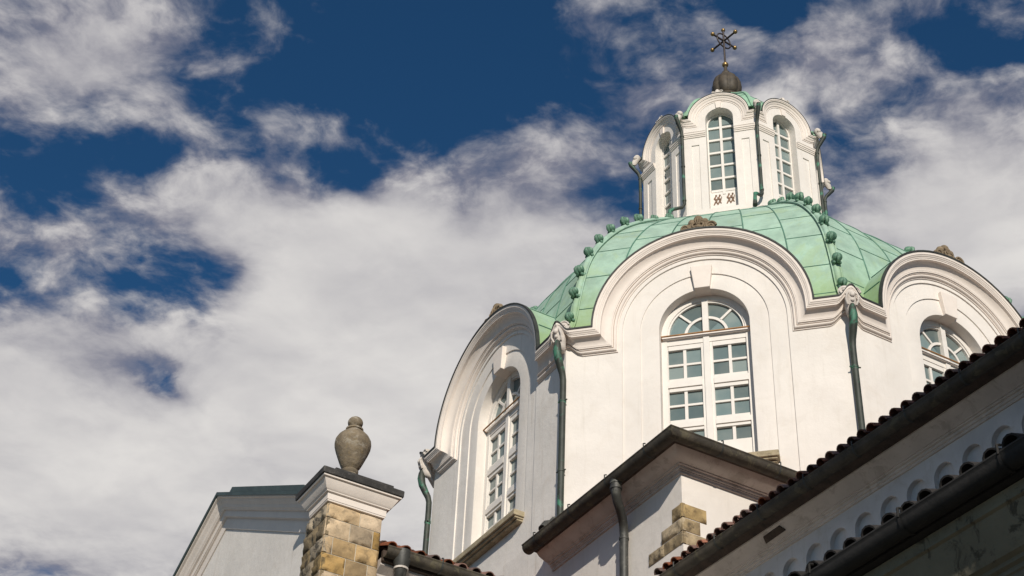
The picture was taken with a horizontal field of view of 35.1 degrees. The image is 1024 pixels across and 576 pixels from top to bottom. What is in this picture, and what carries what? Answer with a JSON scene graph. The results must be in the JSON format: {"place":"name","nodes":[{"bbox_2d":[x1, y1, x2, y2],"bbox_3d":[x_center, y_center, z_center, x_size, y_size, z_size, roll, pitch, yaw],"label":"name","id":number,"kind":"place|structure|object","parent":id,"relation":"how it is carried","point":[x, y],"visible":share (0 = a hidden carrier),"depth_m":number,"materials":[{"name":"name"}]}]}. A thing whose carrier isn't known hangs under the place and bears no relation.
{"place":"outdoors","nodes":[
{"label":"outdoors","id":0,"kind":"place"},
{"bbox_2d":[0,0,1023,575],"label":"sky","id":1,"kind":"structure","parent":0,"point":[234,233],"materials":[{"name":"blue"}]},
{"bbox_2d":[654,318,1023,575],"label":"tiled wing","id":2,"kind":"structure","parent":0,"point":[950,421],"depth_m":21.32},
{"label":"ground","id":3,"kind":"structure","parent":0,"visible":0},
{"bbox_2d":[173,465,494,575],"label":"gabled chapel","id":4,"kind":"structure","parent":3,"relation":"on","point":[325,520],"depth_m":24.26,"materials":[{"name":"paint"}]},
{"bbox_2d":[335,416,370,473],"bbox_3d":[-2.471,2.549,25.018,0.570,1.317,0.570,-8,-39,13],"label":"stone urn","id":5,"kind":"object","parent":4,"relation":"on","point":[352,445],"visible":0.81,"depth_m":24.87,"materials":[{"name":"beige stone"}]},
{"bbox_2d":[417,192,1023,575],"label":"domed church","id":6,"kind":"structure","parent":3,"relation":"on","point":[617,402],"depth_m":30.91,"materials":[{"name":"white paint"}]},
{"bbox_2d":[452,370,524,566],"bbox_3d":[-0.278,3.410,32.650,0.560,4.178,2.500,21,-42,-22],"label":"window","id":7,"kind":"structure","parent":6,"relation":"in","point":[500,517],"depth_m":32.82,"materials":[{"name":"white paint"}]},
{"bbox_2d":[485,303,502,319],"bbox_3d":[-0.308,0.543,34.779,0.314,0.507,0.750,21,-42,-22],"label":"carved crest","id":8,"kind":"object","parent":6,"relation":"on","point":[496,306],"visible":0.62,"depth_m":34.74,"materials":[{"name":"brown stone"}]},
{"bbox_2d":[680,215,716,229],"bbox_3d":[3.731,-1.230,32.288,0.751,0.506,0.310,-8,-39,13],"label":"carved crest","id":9,"kind":"object","parent":6,"relation":"on","point":[698,221],"visible":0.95,"depth_m":32.20,"materials":[{"name":"brown stone"}]},
{"bbox_2d":[661,296,780,463],"bbox_3d":[3.634,1.687,30.228,2.500,4.178,0.560,-8,-39,13],"label":"window","id":10,"kind":"structure","parent":6,"relation":"in","point":[708,380],"depth_m":30.54,"materials":[{"name":"white paint"}]},
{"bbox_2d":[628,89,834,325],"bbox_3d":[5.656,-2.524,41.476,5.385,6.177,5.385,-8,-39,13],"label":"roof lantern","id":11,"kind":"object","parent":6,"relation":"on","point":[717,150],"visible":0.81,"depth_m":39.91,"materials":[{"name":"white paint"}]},
{"bbox_2d":[662,137,672,216],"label":"window","id":12,"kind":"structure","parent":11,"relation":"in","point":[666,155],"depth_m":40.62,"materials":[{"name":"white paint"}]},
{"bbox_2d":[707,114,738,208],"bbox_3d":[5.142,-3.060,39.544,0.688,3.264,0.092,-8,-39,13],"label":"window","id":13,"kind":"structure","parent":11,"relation":"in","point":[720,137],"depth_m":39.58,"materials":[{"name":"white paint"}]},
{"bbox_2d":[710,28,741,91],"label":"rooftop cross","id":14,"kind":"object","parent":11,"relation":"on","point":[725,80],"visible":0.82,"depth_m":43.57,"materials":[{"name":"black metal"}]},
{"bbox_2d":[773,120,794,198],"bbox_3d":[6.589,-2.893,39.666,0.688,3.264,0.092,21,-42,-22],"label":"window","id":15,"kind":"structure","parent":11,"relation":"in","point":[785,180],"depth_m":39.94,"materials":[{"name":"white paint"}]},
{"bbox_2d":[920,321,971,383],"bbox_3d":[8.416,2.244,30.830,1.738,3.938,0.216,21,-42,-22],"label":"window","id":16,"kind":"structure","parent":6,"relation":"in","point":[943,349],"depth_m":31.69,"materials":[{"name":"white paint"}]},
{"bbox_2d":[934,245,963,262],"bbox_3d":[8.745,-0.648,32.715,0.751,0.505,0.314,21,-42,-22],"label":"carved crest","id":17,"kind":"object","parent":6,"relation":"on","point":[944,249],"visible":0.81,"depth_m":32.64,"materials":[{"name":"brown stone"}]},
{"bbox_2d":[788,433,1023,575],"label":"side aisle","id":18,"kind":"object","parent":3,"relation":"on","point":[968,520],"visible":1,"depth_m":12.40,"materials":[{"name":"paint"}]}
]}

